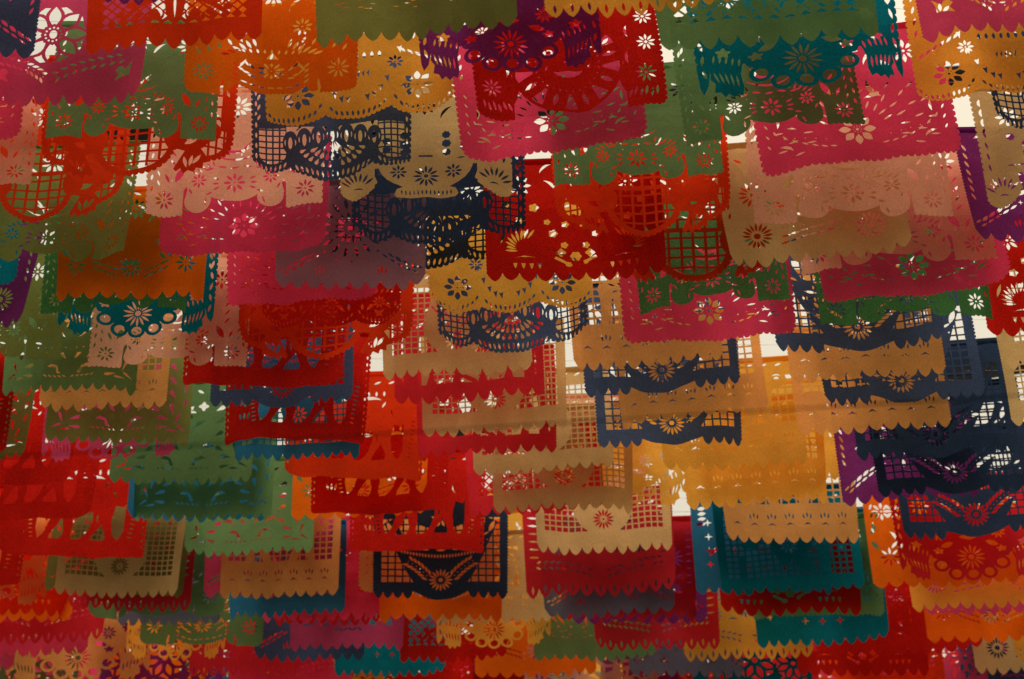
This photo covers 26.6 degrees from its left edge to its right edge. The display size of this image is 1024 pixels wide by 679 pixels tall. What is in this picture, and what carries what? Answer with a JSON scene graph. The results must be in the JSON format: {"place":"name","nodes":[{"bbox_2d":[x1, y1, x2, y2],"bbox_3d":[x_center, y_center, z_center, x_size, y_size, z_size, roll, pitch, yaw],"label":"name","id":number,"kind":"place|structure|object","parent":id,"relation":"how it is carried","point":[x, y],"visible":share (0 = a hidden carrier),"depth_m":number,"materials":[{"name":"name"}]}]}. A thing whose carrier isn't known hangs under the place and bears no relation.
{"place":"outdoors","nodes":[
{"label":"outdoors","id":0,"kind":"place"},
{"bbox_2d":[0,0,1023,678],"label":"sky","id":1,"kind":"structure","parent":0,"point":[769,347],"materials":[{"name":"white"}]},
{"bbox_3d":[-2.914,-1.478,4.325,0.012,0.010,11.830,0,-31,0],"label":"support cable","id":2,"kind":"object","parent":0,"visible":0},
{"bbox_3d":[0.000,-0.543,5.794,5.828,0.061,0.002,0,-31,0],"label":"string","id":3,"kind":"object","parent":2,"relation":"hanging from","visible":0},
{"bbox_2d":[0,140,140,260],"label":"paper banner","id":4,"kind":"object","parent":3,"relation":"hanging from","point":[80,250],"visible":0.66,"depth_m":5.66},
{"bbox_2d":[158,134,331,256],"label":"paper banner","id":5,"kind":"object","parent":3,"relation":"hanging from","point":[170,243],"visible":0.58,"depth_m":5.64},
{"bbox_2d":[712,141,911,267],"bbox_3d":[0.779,-0.380,5.684,0.505,0.451,0.039,0,-32,0],"label":"paper banner","id":6,"kind":"object","parent":3,"relation":"hanging from","point":[844,237],"visible":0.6,"depth_m":5.64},
{"bbox_3d":[0.000,-0.528,5.871,5.828,0.110,0.002,0,-31,0],"label":"string","id":7,"kind":"object","parent":2,"relation":"hanging from","visible":0},
{"bbox_2d":[483,157,666,281],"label":"paper banner","id":8,"kind":"object","parent":7,"relation":"hanging from","point":[540,245],"visible":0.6,"depth_m":5.72,"materials":[{"name":"paper"}]},
{"bbox_2d":[791,132,996,275],"bbox_3d":[1.006,-0.371,5.797,0.544,0.456,0.041,0,-32,0],"label":"paper banner","id":9,"kind":"object","parent":7,"relation":"hanging from","point":[937,248],"visible":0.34,"depth_m":5.73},
{"bbox_3d":[0.000,-0.466,5.932,5.828,0.126,0.002,0,-31,0],"label":"string","id":10,"kind":"object","parent":2,"relation":"hanging from","visible":0},
{"bbox_2d":[56,185,210,300],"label":"paper banner","id":11,"kind":"object","parent":10,"relation":"hanging from","point":[140,245],"visible":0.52,"depth_m":5.76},
{"bbox_2d":[275,178,426,290],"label":"paper banner","id":12,"kind":"object","parent":10,"relation":"hanging from","point":[356,271],"visible":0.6,"depth_m":5.78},
{"bbox_2d":[596,156,788,282],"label":"paper banner","id":13,"kind":"object","parent":10,"relation":"hanging from","point":[719,268],"visible":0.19,"depth_m":5.80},
{"bbox_2d":[816,165,1010,302],"bbox_3d":[1.059,-0.297,5.828,0.517,0.447,0.052,-3,-32,5],"label":"paper banner","id":14,"kind":"object","parent":10,"relation":"hanging from","point":[886,269],"visible":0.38,"depth_m":5.75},
{"bbox_3d":[0.000,-0.450,5.991,5.828,0.173,0.002,0,-31,0],"label":"string","id":15,"kind":"object","parent":2,"relation":"hanging from","visible":0},
{"bbox_2d":[635,188,790,314],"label":"paper banner","id":16,"kind":"object","parent":15,"relation":"hanging from","point":[744,287],"visible":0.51,"depth_m":5.81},
{"bbox_3d":[0.000,-0.399,6.024,5.828,0.070,0.002,0,-31,0],"label":"string","id":17,"kind":"object","parent":2,"relation":"hanging from","visible":0},
{"bbox_2d":[227,188,378,306],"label":"paper banner","id":18,"kind":"object","parent":17,"relation":"hanging from","point":[237,295],"visible":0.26,"depth_m":5.87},
{"bbox_2d":[427,199,591,313],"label":"paper banner","id":19,"kind":"object","parent":17,"relation":"hanging from","point":[438,277],"visible":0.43,"depth_m":5.86,"materials":[{"name":"paper"}]},
{"bbox_2d":[808,197,992,325],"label":"paper banner","id":20,"kind":"object","parent":17,"relation":"hanging from","point":[944,304],"visible":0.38,"depth_m":5.83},
{"bbox_3d":[0.000,-0.347,6.108,5.828,0.066,0.002,0,-31,0],"label":"string","id":21,"kind":"object","parent":2,"relation":"hanging from","visible":0},
{"bbox_2d":[58,220,219,337],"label":"paper banner","id":22,"kind":"object","parent":21,"relation":"hanging from","point":[116,313],"visible":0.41,"depth_m":5.95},
{"bbox_2d":[618,243,795,343],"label":"paper banner","id":23,"kind":"object","parent":21,"relation":"hanging from","point":[696,329],"visible":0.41,"depth_m":5.93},
{"bbox_3d":[0.000,-0.286,6.212,5.828,0.083,0.002,0,-31,0],"label":"string","id":24,"kind":"object","parent":2,"relation":"hanging from","visible":0},
{"bbox_2d":[239,244,413,360],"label":"paper banner","id":25,"kind":"object","parent":24,"relation":"hanging from","point":[260,321],"visible":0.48,"depth_m":6.07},
{"bbox_2d":[434,244,587,352],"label":"paper banner","id":26,"kind":"object","parent":24,"relation":"hanging from","point":[478,332],"visible":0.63,"depth_m":6.05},
{"bbox_2d":[759,231,943,352],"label":"paper banner","id":27,"kind":"object","parent":24,"relation":"hanging from","point":[883,333],"visible":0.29,"depth_m":6.04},
{"bbox_3d":[0.000,-0.261,6.248,5.828,0.067,0.002,0,-31,0],"label":"string","id":28,"kind":"object","parent":2,"relation":"hanging from","visible":0},
{"bbox_2d":[87,252,252,367],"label":"paper banner","id":29,"kind":"object","parent":28,"relation":"hanging from","point":[202,355],"visible":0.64,"depth_m":6.10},
{"bbox_2d":[569,249,721,370],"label":"paper banner","id":30,"kind":"object","parent":28,"relation":"hanging from","point":[616,352],"visible":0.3,"depth_m":6.08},
{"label":"string","id":31,"kind":"object","parent":2,"relation":"hanging from","visible":0},
{"bbox_2d":[182,271,346,387],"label":"paper banner","id":32,"kind":"object","parent":31,"relation":"hanging from","point":[255,373],"visible":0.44,"depth_m":6.14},
{"bbox_2d":[382,268,531,380],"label":"paper banner","id":33,"kind":"object","parent":31,"relation":"hanging from","point":[464,359],"visible":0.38,"depth_m":6.16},
{"bbox_2d":[784,265,945,382],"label":"paper banner","id":34,"kind":"object","parent":31,"relation":"hanging from","point":[856,363],"visible":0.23,"depth_m":6.15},
{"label":"string","id":35,"kind":"object","parent":2,"relation":"hanging from","visible":0},
{"bbox_2d":[2,288,140,395],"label":"paper banner","id":36,"kind":"object","parent":35,"relation":"hanging from","point":[69,365],"visible":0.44,"depth_m":6.21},
{"bbox_2d":[578,274,739,397],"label":"paper banner","id":37,"kind":"object","parent":35,"relation":"hanging from","point":[686,373],"visible":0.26,"depth_m":6.20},
{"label":"string","id":38,"kind":"object","parent":2,"relation":"hanging from","visible":0},
{"bbox_2d":[39,312,173,411],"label":"paper banner","id":39,"kind":"object","parent":38,"relation":"hanging from","point":[78,398],"visible":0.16,"depth_m":6.26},
{"bbox_2d":[210,305,353,407],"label":"paper banner","id":40,"kind":"object","parent":38,"relation":"hanging from","point":[261,395],"visible":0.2,"depth_m":6.25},
{"bbox_2d":[393,293,544,404],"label":"paper banner","id":41,"kind":"object","parent":38,"relation":"hanging from","point":[457,388],"visible":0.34,"depth_m":6.28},
{"bbox_2d":[807,290,985,404],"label":"paper banner","id":42,"kind":"object","parent":38,"relation":"hanging from","point":[925,387],"visible":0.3,"depth_m":6.27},
{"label":"string","id":43,"kind":"object","parent":2,"relation":"hanging from","visible":0},
{"bbox_2d":[612,308,767,427],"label":"paper banner","id":44,"kind":"object","parent":43,"relation":"hanging from","point":[721,401],"visible":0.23,"depth_m":6.35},
{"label":"string","id":45,"kind":"object","parent":2,"relation":"hanging from","visible":0},
{"bbox_2d":[44,334,192,444],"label":"paper banner","id":46,"kind":"object","parent":45,"relation":"hanging from","point":[118,419],"visible":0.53,"depth_m":6.45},
{"bbox_2d":[225,331,371,444],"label":"paper banner","id":47,"kind":"object","parent":45,"relation":"hanging from","point":[242,428],"visible":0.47,"depth_m":6.46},
{"bbox_2d":[420,319,566,436],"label":"paper banner","id":48,"kind":"object","parent":45,"relation":"hanging from","point":[505,414],"visible":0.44,"depth_m":6.46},
{"bbox_2d":[593,337,741,447],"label":"paper banner","id":49,"kind":"object","parent":45,"relation":"hanging from","point":[690,431],"visible":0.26,"depth_m":6.44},
{"bbox_2d":[792,320,950,434],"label":"paper banner","id":50,"kind":"object","parent":45,"relation":"hanging from","point":[861,419],"visible":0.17,"depth_m":6.44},
{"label":"string","id":51,"kind":"object","parent":2,"relation":"hanging from","visible":0},
{"bbox_2d":[416,344,556,457],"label":"paper banner","id":52,"kind":"object","parent":51,"relation":"hanging from","point":[435,444],"visible":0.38,"depth_m":6.54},
{"bbox_2d":[850,337,1018,460],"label":"paper banner","id":53,"kind":"object","parent":51,"relation":"hanging from","point":[962,438],"visible":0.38,"depth_m":6.55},
{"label":"string","id":54,"kind":"object","parent":2,"relation":"hanging from","visible":0},
{"bbox_2d":[658,355,807,471],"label":"paper banner","id":55,"kind":"object","parent":54,"relation":"hanging from","point":[723,456],"visible":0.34,"depth_m":6.59,"materials":[{"name":"paper"}]},
{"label":"string","id":56,"kind":"object","parent":2,"relation":"hanging from","visible":0},
{"bbox_2d":[284,371,422,480],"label":"paper banner","id":57,"kind":"object","parent":56,"relation":"hanging from","point":[380,419],"visible":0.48,"depth_m":6.65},
{"bbox_2d":[472,366,612,475],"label":"paper banner","id":58,"kind":"object","parent":56,"relation":"hanging from","point":[536,460],"visible":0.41,"depth_m":6.64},
{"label":"string","id":59,"kind":"object","parent":2,"relation":"hanging from","visible":0},
{"bbox_2d":[109,381,255,484],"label":"paper banner","id":60,"kind":"object","parent":59,"relation":"hanging from","point":[208,430],"visible":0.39,"depth_m":6.69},
{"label":"string","id":61,"kind":"object","parent":2,"relation":"hanging from","visible":0},
{"bbox_2d":[868,377,1023,497],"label":"paper banner","id":62,"kind":"object","parent":61,"relation":"hanging from","point":[978,478],"visible":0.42,"depth_m":6.76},
{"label":"string","id":63,"kind":"object","parent":2,"relation":"hanging from","visible":0},
{"bbox_2d":[678,391,826,509],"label":"paper banner","id":64,"kind":"object","parent":63,"relation":"hanging from","point":[747,491],"visible":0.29,"depth_m":6.80,"materials":[{"name":"paper"}]},
{"bbox_2d":[830,402,979,505],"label":"paper banner","id":65,"kind":"object","parent":63,"relation":"hanging from","point":[854,468],"visible":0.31,"depth_m":6.83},
{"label":"string","id":66,"kind":"object","parent":2,"relation":"hanging from","visible":0},
{"bbox_2d":[311,405,448,515],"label":"paper banner","id":67,"kind":"object","parent":66,"relation":"hanging from","point":[373,502],"visible":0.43,"depth_m":6.84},
{"bbox_2d":[491,402,632,513],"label":"paper banner","id":68,"kind":"object","parent":66,"relation":"hanging from","point":[573,494],"visible":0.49,"depth_m":6.85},
{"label":"string","id":69,"kind":"object","parent":2,"relation":"hanging from","visible":0},
{"bbox_2d":[0,415,100,520],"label":"paper banner","id":70,"kind":"object","parent":69,"relation":"hanging from","point":[38,507],"visible":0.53,"depth_m":6.89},
{"bbox_2d":[134,413,278,520],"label":"paper banner","id":71,"kind":"object","parent":69,"relation":"hanging from","point":[202,496],"visible":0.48,"depth_m":6.90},
{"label":"string","id":72,"kind":"object","parent":2,"relation":"hanging from","visible":0},
{"bbox_2d":[889,422,1023,539],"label":"paper banner","id":73,"kind":"object","parent":72,"relation":"hanging from","point":[999,519],"visible":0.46,"depth_m":6.97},
{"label":"string","id":74,"kind":"object","parent":2,"relation":"hanging from","visible":0},
{"bbox_2d":[721,437,858,543],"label":"paper banner","id":75,"kind":"object","parent":74,"relation":"hanging from","point":[781,531],"visible":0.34,"depth_m":7.05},
{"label":"string","id":76,"kind":"object","parent":2,"relation":"hanging from","visible":0},
{"bbox_2d":[0,449,146,558],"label":"paper banner","id":77,"kind":"object","parent":76,"relation":"hanging from","point":[106,501],"visible":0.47,"depth_m":7.12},
{"bbox_2d":[184,455,313,557],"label":"paper banner","id":78,"kind":"object","parent":76,"relation":"hanging from","point":[248,530],"visible":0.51,"depth_m":7.10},
{"bbox_2d":[349,447,485,552],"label":"paper banner","id":79,"kind":"object","parent":76,"relation":"hanging from","point":[391,540],"visible":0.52,"depth_m":7.12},
{"bbox_2d":[532,451,671,554],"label":"paper banner","id":80,"kind":"object","parent":76,"relation":"hanging from","point":[612,537],"visible":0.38,"depth_m":7.11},
{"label":"string","id":81,"kind":"object","parent":2,"relation":"hanging from","visible":0},
{"bbox_2d":[889,472,1023,579],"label":"paper banner","id":82,"kind":"object","parent":81,"relation":"hanging from","point":[950,557],"visible":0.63,"depth_m":7.30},
{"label":"string","id":83,"kind":"object","parent":2,"relation":"hanging from","visible":0},
{"bbox_2d":[712,484,864,595],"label":"paper banner","id":84,"kind":"object","parent":83,"relation":"hanging from","point":[794,582],"visible":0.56,"depth_m":7.36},
{"bbox_2d":[863,488,1018,588],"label":"paper banner","id":85,"kind":"object","parent":83,"relation":"hanging from","point":[895,574],"visible":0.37,"depth_m":7.36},
{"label":"string","id":86,"kind":"object","parent":2,"relation":"hanging from","visible":0},
{"bbox_2d":[55,504,185,598],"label":"paper banner","id":87,"kind":"object","parent":86,"relation":"hanging from","point":[111,583],"visible":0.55,"depth_m":7.41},
{"bbox_2d":[220,504,340,599],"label":"paper banner","id":88,"kind":"object","parent":86,"relation":"hanging from","point":[300,585],"visible":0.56,"depth_m":7.40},
{"bbox_2d":[373,501,507,599],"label":"paper banner","id":89,"kind":"object","parent":86,"relation":"hanging from","point":[454,589],"visible":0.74,"depth_m":7.41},
{"bbox_2d":[522,485,675,598],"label":"paper banner","id":90,"kind":"object","parent":86,"relation":"hanging from","point":[600,563],"visible":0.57,"depth_m":7.41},
{"bbox_2d":[690,498,831,594],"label":"paper banner","id":91,"kind":"object","parent":86,"relation":"hanging from","point":[707,576],"visible":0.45,"depth_m":7.44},
{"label":"string","id":92,"kind":"object","parent":2,"relation":"hanging from","visible":0},
{"bbox_2d":[594,549,719,650],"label":"paper banner","id":93,"kind":"object","parent":92,"relation":"hanging from","point":[709,632],"visible":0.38,"depth_m":7.74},
{"bbox_2d":[755,546,888,647],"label":"paper banner","id":94,"kind":"object","parent":92,"relation":"hanging from","point":[784,630],"visible":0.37,"depth_m":7.75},
{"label":"string","id":95,"kind":"object","parent":2,"relation":"hanging from","visible":0},
{"bbox_2d":[795,587,928,676],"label":"paper banner","id":96,"kind":"object","parent":95,"relation":"hanging from","point":[834,650],"visible":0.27,"depth_m":7.96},
{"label":"string","id":97,"kind":"object","parent":2,"relation":"hanging from","visible":0},
{"bbox_2d":[41,49,239,179],"bbox_3d":[-0.933,-0.560,5.395,0.490,0.414,0.049,0,-32,0],"label":"paper banner","id":98,"kind":"object","parent":97,"relation":"hanging from","point":[96,145],"visible":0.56,"depth_m":5.34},
{"bbox_2d":[250,52,411,181],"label":"paper banner","id":99,"kind":"object","parent":97,"relation":"hanging from","point":[391,114],"visible":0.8,"depth_m":5.37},
{"bbox_2d":[547,61,723,185],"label":"paper banner","id":100,"kind":"object","parent":97,"relation":"hanging from","point":[664,120],"visible":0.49,"depth_m":5.33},
{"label":"string","id":101,"kind":"object","parent":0,"visible":0},
{"bbox_2d":[86,0,261,54],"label":"paper banner","id":102,"kind":"object","parent":101,"relation":"hanging from","point":[125,35],"visible":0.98,"depth_m":4.85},
{"bbox_2d":[315,0,517,47],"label":"paper banner","id":103,"kind":"object","parent":101,"relation":"hanging from","point":[406,19],"visible":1,"depth_m":4.88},
{"bbox_2d":[655,0,878,49],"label":"paper banner","id":104,"kind":"object","parent":101,"relation":"hanging from","point":[769,31],"visible":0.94,"depth_m":4.86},
{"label":"string","id":105,"kind":"object","parent":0,"visible":0},
{"bbox_2d":[419,0,601,79],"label":"paper banner","id":106,"kind":"object","parent":105,"relation":"hanging from","point":[535,43],"visible":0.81,"depth_m":5.01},
{"bbox_2d":[686,0,902,96],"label":"paper banner","id":107,"kind":"object","parent":105,"relation":"hanging from","point":[772,61],"visible":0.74,"depth_m":5.01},
{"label":"string","id":108,"kind":"object","parent":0,"visible":0},
{"bbox_2d":[0,0,151,106],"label":"paper banner","id":109,"kind":"object","parent":108,"relation":"hanging from","point":[89,85],"visible":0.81,"depth_m":5.08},
{"bbox_2d":[184,0,358,94],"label":"paper banner","id":110,"kind":"object","parent":108,"relation":"hanging from","point":[277,34],"visible":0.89,"depth_m":5.09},
{"bbox_2d":[468,1,667,121],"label":"paper banner","id":111,"kind":"object","parent":108,"relation":"hanging from","point":[614,24],"visible":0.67,"depth_m":5.07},
{"bbox_2d":[902,0,1023,100],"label":"paper banner","id":112,"kind":"object","parent":108,"relation":"hanging from","point":[985,50],"visible":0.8,"depth_m":5.11,"materials":[{"name":"orange paper"}]},
{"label":"string","id":113,"kind":"object","parent":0,"visible":0},
{"bbox_2d":[45,18,220,140],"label":"paper banner","id":114,"kind":"object","parent":113,"relation":"hanging from","point":[163,67],"visible":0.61,"depth_m":5.18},
{"bbox_2d":[263,0,452,126],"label":"paper banner","id":115,"kind":"object","parent":113,"relation":"hanging from","point":[377,66],"visible":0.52,"depth_m":5.20,"materials":[{"name":"orange paper"}]},
{"bbox_2d":[672,16,864,145],"bbox_3d":[0.613,-0.650,5.243,0.460,0.428,0.031,0,-32,1],"label":"paper banner","id":116,"kind":"object","parent":113,"relation":"hanging from","point":[735,126],"visible":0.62,"depth_m":5.20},
{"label":"string","id":117,"kind":"object","parent":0,"visible":0},
{"bbox_2d":[450,24,646,162],"bbox_3d":[0.083,-0.623,5.311,0.487,0.453,0.032,0,-32,0],"label":"paper banner","id":118,"kind":"object","parent":117,"relation":"hanging from","point":[634,126],"visible":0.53,"depth_m":5.25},
{"bbox_2d":[747,20,961,176],"bbox_3d":[0.829,-0.597,5.327,0.527,0.468,0.049,0,-32,0],"label":"paper banner","id":119,"kind":"object","parent":117,"relation":"hanging from","point":[947,139],"visible":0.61,"depth_m":5.27,"materials":[{"name":"paper"}]},
{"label":"string","id":120,"kind":"object","parent":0,"visible":0},
{"bbox_2d":[145,86,324,217],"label":"paper banner","id":121,"kind":"object","parent":120,"relation":"hanging from","point":[272,193],"visible":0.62,"depth_m":5.40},
{"bbox_2d":[339,72,512,200],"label":"paper banner","id":122,"kind":"object","parent":120,"relation":"hanging from","point":[428,129],"visible":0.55,"depth_m":5.43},
{"bbox_2d":[968,85,1023,208],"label":"paper banner","id":123,"kind":"object","parent":120,"relation":"hanging from","point":[1002,152],"visible":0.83,"depth_m":5.45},
{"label":"string","id":124,"kind":"object","parent":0,"visible":0},
{"bbox_2d":[0,98,133,222],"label":"paper banner","id":125,"kind":"object","parent":124,"relation":"hanging from","point":[99,177],"visible":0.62,"depth_m":5.49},
{"bbox_2d":[741,83,952,223],"bbox_3d":[0.854,-0.477,5.549,0.521,0.440,0.032,0,-32,0],"label":"paper banner","id":126,"kind":"object","parent":124,"relation":"hanging from","point":[895,203],"visible":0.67,"depth_m":5.49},
{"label":"string","id":127,"kind":"object","parent":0,"visible":0},
{"bbox_2d":[351,125,525,245],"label":"paper banner","id":128,"kind":"object","parent":127,"relation":"hanging from","point":[399,223],"visible":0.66,"depth_m":5.57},
{"bbox_2d":[549,115,730,236],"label":"paper banner","id":129,"kind":"object","parent":127,"relation":"hanging from","point":[701,189],"visible":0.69,"depth_m":5.59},
{"bbox_2d":[956,126,1023,242],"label":"paper banner","id":130,"kind":"object","parent":127,"relation":"hanging from","point":[1001,227],"visible":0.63,"depth_m":5.58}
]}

